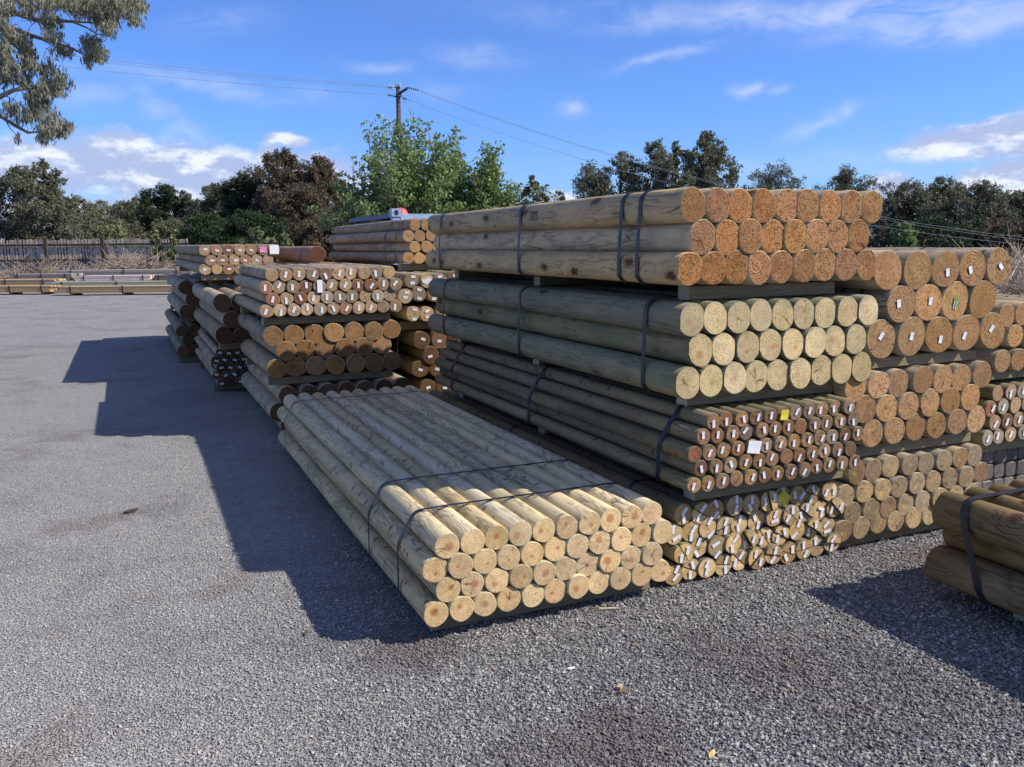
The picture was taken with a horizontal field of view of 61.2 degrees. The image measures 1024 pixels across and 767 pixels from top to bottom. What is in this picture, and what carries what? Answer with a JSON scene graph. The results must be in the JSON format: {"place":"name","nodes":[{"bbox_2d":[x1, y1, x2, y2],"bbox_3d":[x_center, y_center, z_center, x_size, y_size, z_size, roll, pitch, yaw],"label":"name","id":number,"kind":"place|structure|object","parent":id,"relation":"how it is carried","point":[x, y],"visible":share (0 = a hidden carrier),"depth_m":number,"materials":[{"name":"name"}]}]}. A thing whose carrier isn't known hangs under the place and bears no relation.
{"place":"outdoors","nodes":[
{"label":"outdoors","id":0,"kind":"place"},
{"bbox_2d":[0,244,1023,766],"bbox_3d":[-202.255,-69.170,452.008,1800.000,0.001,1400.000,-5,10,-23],"label":"ground","id":1,"kind":"structure","parent":0,"point":[78,364],"depth_m":4.05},
{"bbox_2d":[0,285,60,294],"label":"timber pack","id":2,"kind":"object","parent":1,"relation":"on","point":[21,289],"visible":0.91,"depth_m":31.62,"materials":[{"name":"wood"}]},
{"bbox_2d":[0,278,66,285],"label":"timber pack","id":3,"kind":"object","parent":1,"relation":"on","point":[22,281],"visible":0.52,"depth_m":33.96,"materials":[{"name":"wood"}]},
{"bbox_2d":[10,273,82,280],"bbox_3d":[-19.763,-4.390,36.864,2.633,0.620,1.117,-1,9,0],"label":"timber pack","id":4,"kind":"object","parent":1,"relation":"on","point":[69,276],"visible":0.49,"depth_m":36.30,"materials":[{"name":"wood"}]},
{"bbox_2d":[0,256,113,278],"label":"brush heap","id":5,"kind":"object","parent":1,"relation":"on","point":[24,271],"visible":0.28,"depth_m":42.82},
{"bbox_2d":[0,0,149,147],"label":"gum tree","id":6,"kind":"object","parent":1,"relation":"on","point":[39,96],"visible":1,"depth_m":11.74,"materials":[{"name":"green plant"}]},
{"bbox_2d":[0,238,188,275],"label":"paling fence","id":7,"kind":"object","parent":1,"relation":"on","point":[48,247],"visible":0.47,"depth_m":45.80,"materials":[{"name":"wood"}]},
{"bbox_2d":[44,280,170,286],"bbox_3d":[-15.272,-3.826,33.829,5.559,0.383,0.927,-1,9,0],"label":"timber pack","id":8,"kind":"object","parent":1,"relation":"on","point":[94,283],"visible":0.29,"depth_m":33.38,"materials":[{"name":"wood"}]},
{"bbox_2d":[54,285,172,294],"bbox_3d":[-13.784,-3.357,30.993,4.882,0.330,0.797,-1,9,0],"label":"timber pack","id":9,"kind":"object","parent":1,"relation":"on","point":[122,289],"visible":0.73,"depth_m":30.62,"materials":[{"name":"wood"}]},
{"bbox_2d":[53,242,178,272],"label":"brush heap","id":10,"kind":"object","parent":1,"relation":"on","point":[127,264],"visible":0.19,"depth_m":41.18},
{"bbox_2d":[74,274,162,280],"bbox_3d":[-16.555,-4.331,36.567,3.228,0.533,1.317,-1,9,0],"label":"timber pack","id":11,"kind":"object","parent":1,"relation":"on","point":[116,278],"visible":0.58,"depth_m":35.92,"materials":[{"name":"wood"}]},
{"bbox_2d":[56,269,196,275],"bbox_3d":[-17.283,-4.811,39.040,6.185,0.707,1.117,-1,9,0],"label":"timber pack","id":12,"kind":"object","parent":1,"relation":"on","point":[130,271],"visible":0.23,"depth_m":38.47,"materials":[{"name":"wood"}]},
{"bbox_2d":[178,355,200,361],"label":"timber bearer","id":13,"kind":"object","parent":1,"relation":"on","point":[188,358],"visible":0.35,"depth_m":12.62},
{"bbox_2d":[165,309,205,356],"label":"post bundle","id":14,"kind":"object","parent":13,"relation":"on","point":[182,335],"visible":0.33,"depth_m":12.50,"materials":[{"name":"brown wood"}]},
{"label":"timber bearer","id":15,"kind":"object","parent":14,"relation":"on","visible":0},
{"bbox_2d":[166,272,236,318],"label":"pole bundle","id":16,"kind":"object","parent":15,"relation":"on","point":[183,299],"visible":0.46,"depth_m":12.46,"materials":[{"name":"brown wood"}]},
{"bbox_2d":[213,383,245,390],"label":"timber bearer","id":17,"kind":"object","parent":1,"relation":"on","point":[216,387],"visible":0.35,"depth_m":10.10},
{"bbox_2d":[194,329,251,386],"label":"post bundle","id":18,"kind":"object","parent":17,"relation":"on","point":[229,367],"visible":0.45,"depth_m":9.96,"materials":[{"name":"brown wood"}]},
{"bbox_2d":[219,342,239,349],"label":"timber bearer","id":19,"kind":"object","parent":18,"relation":"on","point":[233,345],"visible":0.31,"depth_m":9.27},
{"bbox_2d":[192,282,255,343],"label":"pole bundle","id":20,"kind":"object","parent":19,"relation":"on","point":[216,314],"visible":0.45,"depth_m":9.21,"materials":[{"name":"brown wood"}]},
{"bbox_2d":[201,274,244,279],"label":"timber bearer","id":21,"kind":"object","parent":20,"relation":"on","point":[219,277],"visible":0.46,"depth_m":10.45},
{"bbox_2d":[175,244,279,274],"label":"pole bundle","id":22,"kind":"object","parent":21,"relation":"on","point":[228,259],"visible":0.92,"depth_m":10.50,"materials":[{"name":"brown wood"}]},
{"bbox_2d":[235,225,277,273],"bbox_3d":[-7.075,-3.231,24.150,1.350,2.356,0.955,-5,10,-23],"label":"shrub","id":23,"kind":"object","parent":1,"relation":"on","point":[255,234],"visible":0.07,"depth_m":23.99,"materials":[{"name":"green plant"}]},
{"bbox_2d":[241,364,409,429],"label":"pole bundle","id":24,"kind":"object","parent":1,"relation":"on","point":[269,399],"visible":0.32,"depth_m":7.85,"materials":[{"name":"brown wood"}]},
{"bbox_2d":[267,369,392,384],"bbox_3d":[-1.630,-0.061,7.805,1.120,0.064,0.090,-5,10,-23],"label":"timber bearer","id":25,"kind":"object","parent":24,"relation":"on","point":[322,377],"visible":0.89,"depth_m":7.75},
{"bbox_2d":[237,312,400,378],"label":"pole bundle","id":26,"kind":"object","parent":25,"relation":"on","point":[276,351],"visible":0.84,"depth_m":7.69,"materials":[{"name":"brown wood"}]},
{"bbox_2d":[262,312,389,324],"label":"timber bearer","id":27,"kind":"object","parent":26,"relation":"on","point":[300,319],"visible":1,"depth_m":7.62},
{"bbox_2d":[234,262,401,317],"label":"post bundle","id":28,"kind":"object","parent":27,"relation":"on","point":[281,289],"visible":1,"depth_m":7.57,"materials":[{"name":"brown wood"}]},
{"bbox_2d":[331,134,388,230],"bbox_3d":[-5.573,-6.998,35.512,3.562,6.146,2.838,-5,10,-23],"label":"tree","id":29,"kind":"object","parent":1,"relation":"on","point":[364,184],"visible":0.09,"depth_m":34.99,"materials":[{"name":"green plant"}]},
{"bbox_2d":[349,208,435,264],"bbox_3d":[-1.633,-2.314,17.578,2.570,2.284,3.378,-5,10,-23],"label":"shipping container","id":30,"kind":"object","parent":1,"relation":"on","point":[394,214],"visible":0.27,"depth_m":15.70,"materials":[{"name":"metal"}]},
{"bbox_2d":[363,311,456,392],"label":"pole bundle","id":31,"kind":"object","parent":1,"relation":"on","point":[419,352],"visible":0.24,"depth_m":8.50,"materials":[{"name":"brown wood"}]},
{"bbox_2d":[399,320,428,329],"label":"timber bearer","id":32,"kind":"object","parent":31,"relation":"on","point":[410,325],"visible":0.27,"depth_m":8.51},
{"bbox_2d":[375,264,454,321],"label":"post bundle","id":33,"kind":"object","parent":32,"relation":"on","point":[415,298],"visible":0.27,"depth_m":8.37,"materials":[{"name":"brown wood"}]},
{"bbox_2d":[333,260,402,263],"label":"timber bearer","id":34,"kind":"object","parent":33,"relation":"on","point":[355,262],"visible":0.39,"depth_m":12.03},
{"bbox_2d":[328,219,435,263],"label":"pole bundle","id":35,"kind":"object","parent":34,"relation":"on","point":[404,241],"visible":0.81,"depth_m":9.67,"materials":[{"name":"brown wood"}]},
{"bbox_2d":[111,441,932,748],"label":"wood litter","id":36,"kind":"object","parent":1,"relation":"on","point":[535,631],"visible":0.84,"depth_m":3.72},
{"bbox_2d":[426,581,649,631],"bbox_3d":[0.141,0.989,3.981,1.100,0.072,0.090,-5,10,-23],"label":"timber bearer","id":37,"kind":"object","parent":1,"relation":"on","point":[497,613],"visible":0.31,"depth_m":3.92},
{"bbox_2d":[277,385,672,626],"bbox_3d":[-0.569,0.512,5.503,1.242,0.420,3.776,-5,10,-23],"label":"pole bundle","id":38,"kind":"object","parent":37,"relation":"on","point":[443,509],"visible":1,"depth_m":4.09,"materials":[{"name":"beige wood"}]},
{"bbox_2d":[430,389,843,585],"bbox_3d":[0.493,0.480,6.039,1.128,0.429,3.750,-5,10,-23],"label":"post bundle","id":39,"kind":"object","parent":1,"relation":"on","point":[724,535],"visible":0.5,"depth_m":4.41,"materials":[{"name":"beige wood"}]},
{"bbox_2d":[684,470,842,500],"bbox_3d":[1.282,0.490,4.370,0.930,0.066,0.090,-5,10,-23],"label":"timber bearer","id":40,"kind":"object","parent":39,"relation":"on","point":[728,489],"visible":0.5,"depth_m":4.30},
{"bbox_2d":[435,339,863,492],"bbox_3d":[0.575,0.038,5.816,1.094,0.390,3.624,-5,10,-23],"label":"post bundle","id":41,"kind":"object","parent":40,"relation":"on","point":[665,438],"visible":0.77,"depth_m":4.35,"materials":[{"name":"brown wood"}]},
{"bbox_2d":[676,382,832,405],"bbox_3d":[1.246,0.043,4.383,0.920,0.058,0.090,-5,10,-23],"label":"timber bearer","id":42,"kind":"object","parent":41,"relation":"on","point":[725,397],"visible":0.58,"depth_m":4.32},
{"bbox_2d":[428,276,877,398],"bbox_3d":[0.583,-0.443,5.837,1.237,0.471,3.614,-5,10,-23],"label":"pole bundle","id":43,"kind":"object","parent":42,"relation":"on","point":[663,338],"visible":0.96,"depth_m":4.36,"materials":[{"name":"beige wood"}]},
{"bbox_2d":[455,270,534,278],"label":"timber bearer","id":44,"kind":"object","parent":43,"relation":"on","point":[462,274],"visible":0.39,"depth_m":7.00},
{"bbox_2d":[426,187,881,285],"bbox_3d":[0.575,-0.957,5.751,1.239,0.469,3.611,-5,10,-23],"label":"pole bundle","id":45,"kind":"object","parent":44,"relation":"on","point":[686,236],"visible":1,"depth_m":4.25,"materials":[{"name":"beige wood"}]},
{"bbox_2d":[534,276,624,285],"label":"timber bearer","id":46,"kind":"object","parent":43,"relation":"on","point":[552,281],"visible":0.42,"depth_m":5.65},
{"bbox_2d":[678,281,834,299],"bbox_3d":[1.232,-0.468,4.319,0.900,0.066,0.090,-5,10,-23],"label":"timber bearer","id":47,"kind":"object","parent":43,"relation":"on","point":[708,291],"visible":0.89,"depth_m":4.25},
{"bbox_2d":[838,521,940,547],"bbox_3d":[2.200,0.821,4.921,1.020,0.062,0.090,-5,10,-23],"label":"timber bearer","id":48,"kind":"object","parent":1,"relation":"on","point":[869,536],"visible":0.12,"depth_m":4.83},
{"bbox_2d":[949,224,1023,294],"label":"brush heap","id":49,"kind":"object","parent":1,"relation":"on","point":[1008,287],"visible":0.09,"depth_m":15.83,"materials":[{"name":"plant"}]},
{"bbox_2d":[954,237,1023,285],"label":"brush heap","id":50,"kind":"object","parent":1,"relation":"on","point":[1017,257],"visible":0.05,"depth_m":29.74,"materials":[{"name":"plant"}]},
{"bbox_2d":[1013,613,1023,621],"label":"timber bearer","id":51,"kind":"object","parent":1,"relation":"on","point":[1018,617],"visible":0.4,"depth_m":3.79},
{"bbox_2d":[924,479,1023,616],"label":"pole bundle","id":52,"kind":"object","parent":51,"relation":"on","point":[980,555],"visible":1,"depth_m":3.79,"materials":[{"name":"brown wood"}]},
{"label":"timber bearer","id":53,"kind":"object","parent":1,"relation":"on","visible":0},
{"bbox_2d":[274,245,338,264],"bbox_3d":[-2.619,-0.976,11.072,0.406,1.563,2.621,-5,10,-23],"label":"pole bundle","id":54,"kind":"object","parent":53,"relation":"on","point":[307,254],"visible":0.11,"depth_m":10.27,"materials":[{"name":"brown wood"}]},
{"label":"timber bearer","id":55,"kind":"object","parent":1,"relation":"on","visible":0},
{"bbox_2d":[826,442,988,541],"bbox_3d":[1.546,0.352,6.314,1.169,0.454,3.416,-5,10,-23],"label":"post bundle","id":56,"kind":"object","parent":55,"relation":"on","point":[891,491],"visible":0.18,"depth_m":4.75,"materials":[{"name":"brown wood"}]},
{"bbox_2d":[855,431,970,456],"bbox_3d":[2.199,0.330,4.833,0.920,0.064,0.090,-5,10,-23],"label":"timber bearer","id":57,"kind":"object","parent":56,"relation":"on","point":[944,438],"visible":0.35,"depth_m":4.80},
{"bbox_2d":[825,360,991,446],"bbox_3d":[1.522,-0.128,6.218,1.114,0.437,3.415,-5,10,-23],"label":"pole bundle","id":58,"kind":"object","parent":57,"relation":"on","point":[895,405],"visible":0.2,"depth_m":4.68,"materials":[{"name":"brown wood"}]},
{"bbox_2d":[870,348,975,368],"bbox_3d":[2.221,-0.140,4.758,0.830,0.060,0.090,-5,10,-23],"label":"timber bearer","id":59,"kind":"object","parent":58,"relation":"on","point":[923,357],"visible":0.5,"depth_m":4.72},
{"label":"timber bearer","id":60,"kind":"object","parent":58,"relation":"on","visible":0},
{"bbox_2d":[827,246,1010,358],"bbox_3d":[1.624,-0.678,6.174,1.062,0.582,3.419,-5,10,-23],"label":"pole bundle","id":61,"kind":"object","parent":60,"relation":"on","point":[935,300],"visible":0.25,"depth_m":4.63,"materials":[{"name":"brown wood"}]},
{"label":"timber bearer","id":62,"kind":"object","parent":1,"relation":"on","visible":0},
{"bbox_2d":[972,446,1023,489],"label":"post bundle","id":63,"kind":"object","parent":62,"relation":"on","point":[1006,466],"visible":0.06,"depth_m":5.31,"materials":[{"name":"wood"}]},
{"bbox_2d":[968,438,1023,452],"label":"timber bearer","id":64,"kind":"object","parent":63,"relation":"on","point":[1014,443],"visible":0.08,"depth_m":5.21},
{"bbox_2d":[968,377,1023,445],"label":"post bundle","id":65,"kind":"object","parent":64,"relation":"on","point":[1001,402],"visible":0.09,"depth_m":5.09,"materials":[{"name":"brown wood"}]},
{"bbox_2d":[990,367,1023,379],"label":"timber bearer","id":66,"kind":"object","parent":65,"relation":"on","point":[1006,373],"depth_m":5.13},
{"bbox_2d":[918,294,1023,371],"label":"pole bundle","id":67,"kind":"object","parent":66,"relation":"on","point":[1006,353],"visible":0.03,"depth_m":5.03,"materials":[{"name":"brown wood"}]},
{"bbox_2d":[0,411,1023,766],"bbox_3d":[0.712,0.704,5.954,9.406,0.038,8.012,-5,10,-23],"label":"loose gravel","id":68,"kind":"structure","parent":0,"point":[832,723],"depth_m":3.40,"materials":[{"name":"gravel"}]},
{"bbox_2d":[0,0,1023,239],"label":"sky","id":69,"kind":"structure","parent":0,"point":[897,91],"materials":[{"name":"blue"}]},
{"label":"verge","id":70,"kind":"structure","parent":0,"visible":0},
{"bbox_2d":[8,157,78,263],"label":"tree","id":71,"kind":"object","parent":70,"relation":"on","point":[42,163],"visible":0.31,"depth_m":50.09,"materials":[{"name":"green plant"}]},
{"bbox_2d":[0,162,99,272],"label":"tree","id":72,"kind":"object","parent":70,"relation":"on","point":[21,223],"visible":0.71,"depth_m":48.60,"materials":[{"name":"green plant"}]},
{"bbox_2d":[56,194,104,267],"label":"tree","id":73,"kind":"object","parent":70,"relation":"on","point":[75,198],"visible":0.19,"depth_m":71.91,"materials":[{"name":"green plant"}]},
{"bbox_2d":[64,215,153,268],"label":"tree","id":74,"kind":"object","parent":70,"relation":"on","point":[134,227],"visible":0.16,"depth_m":57.90,"materials":[{"name":"green plant"}]},
{"bbox_2d":[87,219,137,266],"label":"shrub","id":75,"kind":"object","parent":70,"relation":"on","point":[115,234],"visible":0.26,"depth_m":47.40,"materials":[{"name":"green plant"}]},
{"bbox_2d":[100,196,136,232],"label":"tree","id":76,"kind":"object","parent":70,"relation":"on","point":[117,207],"visible":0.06,"depth_m":69.67,"materials":[{"name":"green plant"}]},
{"bbox_2d":[112,194,170,233],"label":"tree","id":77,"kind":"object","parent":70,"relation":"on","point":[138,214],"visible":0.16,"depth_m":67.50,"materials":[{"name":"green plant"}]},
{"bbox_2d":[148,227,168,266],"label":"shrub","id":78,"kind":"object","parent":70,"relation":"on","point":[154,238],"visible":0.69,"depth_m":43.04,"materials":[{"name":"green plant"}]},
{"bbox_2d":[129,216,189,266],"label":"tree","id":79,"kind":"object","parent":70,"relation":"on","point":[163,227],"visible":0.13,"depth_m":54.20,"materials":[{"name":"green plant"}]},
{"bbox_2d":[135,182,187,233],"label":"tree","id":80,"kind":"object","parent":70,"relation":"on","point":[168,199],"visible":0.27,"depth_m":65.55,"materials":[{"name":"green plant"}]},
{"bbox_2d":[163,227,179,268],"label":"shrub","id":81,"kind":"object","parent":70,"relation":"on","point":[174,243],"visible":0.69,"depth_m":43.02,"materials":[{"name":"green plant"}]},
{"bbox_2d":[158,193,205,221],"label":"tree","id":82,"kind":"object","parent":70,"relation":"on","point":[178,206],"visible":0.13,"depth_m":65.40,"materials":[{"name":"green plant"}]},
{"bbox_2d":[162,210,234,265],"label":"tree","id":83,"kind":"object","parent":70,"relation":"on","point":[197,229],"visible":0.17,"depth_m":51.27,"materials":[{"name":"green plant"}]},
{"bbox_2d":[176,183,223,223],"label":"tree","id":84,"kind":"object","parent":70,"relation":"on","point":[197,207],"visible":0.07,"depth_m":63.59,"materials":[{"name":"green plant"}]},
{"bbox_2d":[205,169,264,225],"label":"tree","id":85,"kind":"object","parent":70,"relation":"on","point":[230,198],"visible":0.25,"depth_m":59.22,"materials":[{"name":"green plant"}]},
{"bbox_2d":[193,208,295,273],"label":"tree","id":86,"kind":"object","parent":70,"relation":"on","point":[223,232],"visible":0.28,"depth_m":49.49,"materials":[{"name":"green plant"}]},
{"bbox_2d":[244,147,333,257],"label":"tree","id":87,"kind":"object","parent":70,"relation":"on","point":[286,162],"visible":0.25,"depth_m":57.52,"materials":[{"name":"brown plant"}]},
{"bbox_2d":[264,181,337,259],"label":"tree","id":88,"kind":"object","parent":70,"relation":"on","point":[297,199],"visible":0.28,"depth_m":53.39,"materials":[{"name":"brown plant"}]},
{"bbox_2d":[289,212,347,261],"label":"tree","id":89,"kind":"object","parent":70,"relation":"on","point":[309,234],"visible":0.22,"depth_m":49.20,"materials":[{"name":"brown plant"}]},
{"bbox_2d":[280,153,359,215],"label":"tree","id":90,"kind":"object","parent":70,"relation":"on","point":[321,170],"visible":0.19,"depth_m":57.63,"materials":[{"name":"brown plant"}]},
{"bbox_2d":[306,112,482,232],"bbox_3d":[-4.285,-7.284,34.468,7.433,7.025,5.680,0,9,1],"label":"tree","id":91,"kind":"object","parent":70,"relation":"on","point":[403,179],"visible":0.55,"depth_m":33.56,"materials":[{"name":"green plant"}]},
{"bbox_2d":[388,83,418,161],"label":"power pole","id":92,"kind":"object","parent":70,"relation":"on","point":[398,96],"visible":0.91,"depth_m":44.97,"materials":[{"name":"brown wood"}]},
{"bbox_2d":[380,124,486,213],"bbox_3d":[-2.419,-7.249,35.518,5.968,6.565,4.244,-7,11,-33],"label":"tree","id":93,"kind":"object","parent":70,"relation":"on","point":[462,166],"visible":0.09,"depth_m":34.76,"materials":[{"name":"green plant"}]},
{"bbox_2d":[404,139,551,212],"bbox_3d":[-1.061,-6.701,34.246,6.408,5.888,5.595,-5,10,-23],"label":"tree","id":94,"kind":"object","parent":70,"relation":"on","point":[484,182],"visible":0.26,"depth_m":33.73,"materials":[{"name":"green plant"}]},
{"bbox_2d":[519,175,549,204],"bbox_3d":[0.712,-5.208,30.255,1.510,4.151,1.067,-5,10,-23],"label":"tree","id":95,"kind":"object","parent":70,"relation":"on","point":[541,195],"visible":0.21,"depth_m":29.99,"materials":[{"name":"green plant"}]},
{"bbox_2d":[547,159,616,201],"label":"tree","id":96,"kind":"object","parent":70,"relation":"on","point":[581,181],"visible":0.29,"depth_m":57.75,"materials":[{"name":"green plant"}]},
{"bbox_2d":[583,150,643,196],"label":"tree","id":97,"kind":"object","parent":70,"relation":"on","point":[629,180],"visible":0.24,"depth_m":57.42,"materials":[{"name":"green plant"}]},
{"bbox_2d":[622,137,686,192],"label":"tree","id":98,"kind":"object","parent":70,"relation":"on","point":[657,157],"visible":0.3,"depth_m":56.80,"materials":[{"name":"green plant"}]},
{"bbox_2d":[663,140,689,188],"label":"tree","id":99,"kind":"object","parent":70,"relation":"on","point":[675,177],"visible":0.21,"depth_m":58.11,"materials":[{"name":"green plant"}]},
{"bbox_2d":[668,130,743,188],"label":"tree","id":100,"kind":"object","parent":70,"relation":"on","point":[713,157],"visible":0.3,"depth_m":54.72,"materials":[{"name":"green plant"}]},
{"bbox_2d":[747,158,806,189],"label":"tree","id":101,"kind":"object","parent":70,"relation":"on","point":[772,178],"visible":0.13,"depth_m":61.64,"materials":[{"name":"green plant"}]},
{"bbox_2d":[811,163,882,238],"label":"tree","id":102,"kind":"object","parent":70,"relation":"on","point":[844,178],"visible":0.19,"depth_m":61.80,"materials":[{"name":"green plant"}]},
{"bbox_2d":[886,222,919,246],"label":"shrub","id":103,"kind":"object","parent":70,"relation":"on","point":[903,238],"visible":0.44,"depth_m":45.86,"materials":[{"name":"green plant"}]},
{"bbox_2d":[868,177,953,246],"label":"tree","id":104,"kind":"object","parent":70,"relation":"on","point":[892,203],"visible":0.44,"depth_m":55.43,"materials":[{"name":"green plant"}]},
{"bbox_2d":[883,175,972,243],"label":"tree","id":105,"kind":"object","parent":70,"relation":"on","point":[947,188],"visible":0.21,"depth_m":55.74,"materials":[{"name":"green plant"}]},
{"bbox_2d":[866,212,1000,247],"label":"tree","id":106,"kind":"object","parent":70,"relation":"on","point":[941,241],"visible":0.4,"depth_m":49.13,"materials":[{"name":"green plant"}]},
{"bbox_2d":[935,177,1018,226],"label":"tree","id":107,"kind":"object","parent":70,"relation":"on","point":[994,203],"visible":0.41,"depth_m":53.49,"materials":[{"name":"green plant"}]},
{"bbox_2d":[938,217,1023,263],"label":"tree","id":108,"kind":"object","parent":70,"relation":"on","point":[996,226],"visible":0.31,"depth_m":48.83,"materials":[{"name":"green plant"}]},
{"bbox_2d":[974,220,1023,260],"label":"tree","id":109,"kind":"object","parent":70,"relation":"on","point":[1003,232],"visible":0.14,"depth_m":47.86,"materials":[{"name":"green plant"}]},
{"bbox_2d":[984,188,1023,227],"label":"tree","id":110,"kind":"object","parent":70,"relation":"on","point":[1019,203],"visible":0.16,"depth_m":53.75,"materials":[{"name":"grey plant"}]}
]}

